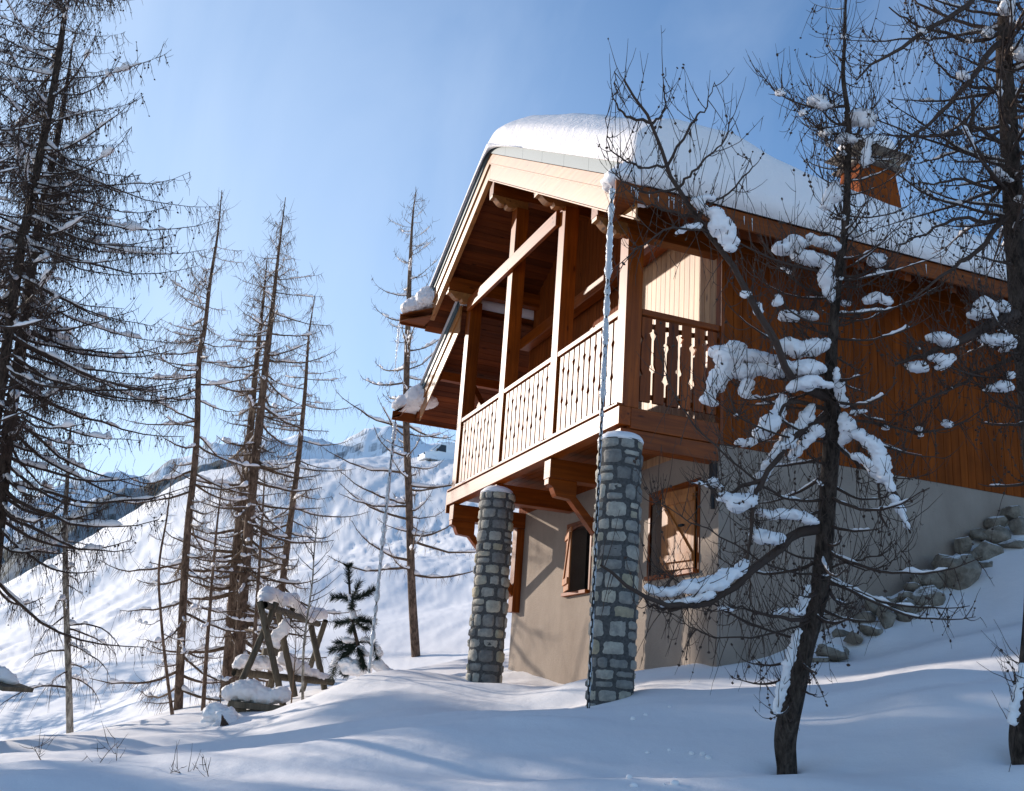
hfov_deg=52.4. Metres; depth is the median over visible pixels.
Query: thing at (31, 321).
larch tree
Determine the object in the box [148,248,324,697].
larch tree
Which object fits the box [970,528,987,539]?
boulder
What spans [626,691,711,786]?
snow crumbs
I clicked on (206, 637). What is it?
larch tree
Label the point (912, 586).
boulder
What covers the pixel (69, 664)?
tree
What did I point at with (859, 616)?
boulder
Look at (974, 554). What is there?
boulder
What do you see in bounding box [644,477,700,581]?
window
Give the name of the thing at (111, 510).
wooded hill
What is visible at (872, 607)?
boulder
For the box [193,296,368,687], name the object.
larch tree
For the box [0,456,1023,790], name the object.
snow ground
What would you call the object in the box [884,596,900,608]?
boulder
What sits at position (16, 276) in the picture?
larch tree
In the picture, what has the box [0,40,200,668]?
larch tree
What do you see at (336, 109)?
sky
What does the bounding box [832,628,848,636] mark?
boulder
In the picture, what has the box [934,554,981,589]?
boulder
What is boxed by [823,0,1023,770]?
larch tree
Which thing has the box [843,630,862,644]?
boulder
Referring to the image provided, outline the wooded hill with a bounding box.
[0,459,242,583]
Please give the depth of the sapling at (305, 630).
12.89 m
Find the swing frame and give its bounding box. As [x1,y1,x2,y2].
[227,585,334,705]
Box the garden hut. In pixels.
[0,666,33,692]
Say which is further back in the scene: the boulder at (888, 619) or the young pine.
the young pine
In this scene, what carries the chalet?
on the snow ground
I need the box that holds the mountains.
[4,426,440,545]
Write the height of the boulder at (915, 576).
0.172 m
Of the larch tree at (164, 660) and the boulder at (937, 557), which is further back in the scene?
the larch tree at (164, 660)
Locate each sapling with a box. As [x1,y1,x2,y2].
[20,730,56,759]
[82,721,116,762]
[170,740,200,772]
[193,756,210,776]
[212,650,229,702]
[276,512,345,699]
[287,598,313,703]
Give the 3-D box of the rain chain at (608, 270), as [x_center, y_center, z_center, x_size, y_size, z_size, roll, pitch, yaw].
[0.777,0.292,9.078,0.078,4.712,0.082,10,-18,-20]
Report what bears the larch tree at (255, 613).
on the snow ground
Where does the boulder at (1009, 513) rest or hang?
on the boulder at (1016, 526)
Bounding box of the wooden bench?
[221,679,291,711]
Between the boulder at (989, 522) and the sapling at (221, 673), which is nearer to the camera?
the boulder at (989, 522)
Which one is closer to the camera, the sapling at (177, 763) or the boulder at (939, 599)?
the sapling at (177, 763)
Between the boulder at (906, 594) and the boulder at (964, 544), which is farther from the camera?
the boulder at (964, 544)
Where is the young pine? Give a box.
[325,561,393,683]
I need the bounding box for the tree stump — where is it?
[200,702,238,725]
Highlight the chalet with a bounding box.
[391,113,1023,706]
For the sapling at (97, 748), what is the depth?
6.61 m
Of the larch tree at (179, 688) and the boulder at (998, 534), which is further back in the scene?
the larch tree at (179, 688)
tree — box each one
[0,0,65,449]
[0,0,219,469]
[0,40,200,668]
[0,428,121,733]
[89,190,288,714]
[134,473,195,714]
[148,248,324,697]
[157,473,236,710]
[167,194,339,682]
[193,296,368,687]
[214,473,266,678]
[321,186,475,656]
[596,0,1008,774]
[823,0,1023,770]
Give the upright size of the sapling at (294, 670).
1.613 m
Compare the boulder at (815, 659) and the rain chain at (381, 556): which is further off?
the rain chain at (381, 556)
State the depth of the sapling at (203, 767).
6.09 m
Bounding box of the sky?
[0,0,1023,497]
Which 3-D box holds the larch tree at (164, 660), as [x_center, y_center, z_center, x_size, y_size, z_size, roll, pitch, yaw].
[-6.338,3.982,19.152,1.239,4.910,1.650,10,-18,-20]
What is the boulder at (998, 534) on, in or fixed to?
on the snow ground
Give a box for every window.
[561,517,592,596]
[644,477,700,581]
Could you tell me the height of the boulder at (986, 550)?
0.276 m
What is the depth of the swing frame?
15.90 m
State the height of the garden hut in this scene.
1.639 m
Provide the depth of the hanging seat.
15.54 m
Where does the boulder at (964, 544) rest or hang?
on the boulder at (974, 554)
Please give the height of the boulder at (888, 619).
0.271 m
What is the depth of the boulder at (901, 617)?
10.54 m
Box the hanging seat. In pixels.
[261,612,289,655]
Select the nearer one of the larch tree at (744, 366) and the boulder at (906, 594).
the larch tree at (744, 366)
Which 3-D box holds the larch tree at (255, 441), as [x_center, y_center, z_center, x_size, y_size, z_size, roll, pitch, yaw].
[-5.537,1.440,24.287,3.684,11.368,5.231,4,-17,1]
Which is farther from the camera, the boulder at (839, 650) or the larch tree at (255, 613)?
the larch tree at (255, 613)
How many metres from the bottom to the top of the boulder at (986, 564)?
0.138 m
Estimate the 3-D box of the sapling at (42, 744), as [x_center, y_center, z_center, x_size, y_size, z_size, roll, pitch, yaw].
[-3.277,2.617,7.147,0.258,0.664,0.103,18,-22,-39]
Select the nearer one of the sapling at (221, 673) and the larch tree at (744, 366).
the larch tree at (744, 366)
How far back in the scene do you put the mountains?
2812.77 m
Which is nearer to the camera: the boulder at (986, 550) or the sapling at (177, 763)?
the sapling at (177, 763)
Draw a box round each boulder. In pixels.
[812,656,829,662]
[815,643,849,661]
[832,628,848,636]
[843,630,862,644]
[852,611,875,622]
[859,623,882,635]
[864,596,884,615]
[876,606,896,628]
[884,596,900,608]
[894,597,917,621]
[897,591,912,601]
[903,582,920,591]
[909,574,922,585]
[910,585,945,608]
[921,569,945,588]
[931,553,949,567]
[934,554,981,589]
[954,536,971,553]
[964,551,977,558]
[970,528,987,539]
[972,540,1003,560]
[980,560,992,567]
[981,525,1010,543]
[983,516,1007,528]
[997,538,1023,548]
[999,505,1022,520]
[1008,516,1023,534]
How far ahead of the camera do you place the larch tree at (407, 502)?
29.92 m
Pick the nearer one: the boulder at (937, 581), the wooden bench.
the boulder at (937, 581)
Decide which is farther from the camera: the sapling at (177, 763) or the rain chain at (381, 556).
the rain chain at (381, 556)
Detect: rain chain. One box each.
[367,420,396,673]
[587,186,615,707]
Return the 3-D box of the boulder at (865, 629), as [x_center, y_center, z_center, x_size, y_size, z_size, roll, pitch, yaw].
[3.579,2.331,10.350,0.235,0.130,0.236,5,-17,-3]
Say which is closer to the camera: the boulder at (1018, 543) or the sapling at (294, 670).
the boulder at (1018, 543)
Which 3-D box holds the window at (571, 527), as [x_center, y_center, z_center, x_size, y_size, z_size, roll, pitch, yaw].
[0.920,2.128,13.619,0.447,0.970,0.790,10,-18,-20]
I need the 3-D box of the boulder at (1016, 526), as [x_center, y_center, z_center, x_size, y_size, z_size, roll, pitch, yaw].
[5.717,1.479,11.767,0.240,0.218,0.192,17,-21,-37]
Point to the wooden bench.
(253, 694)

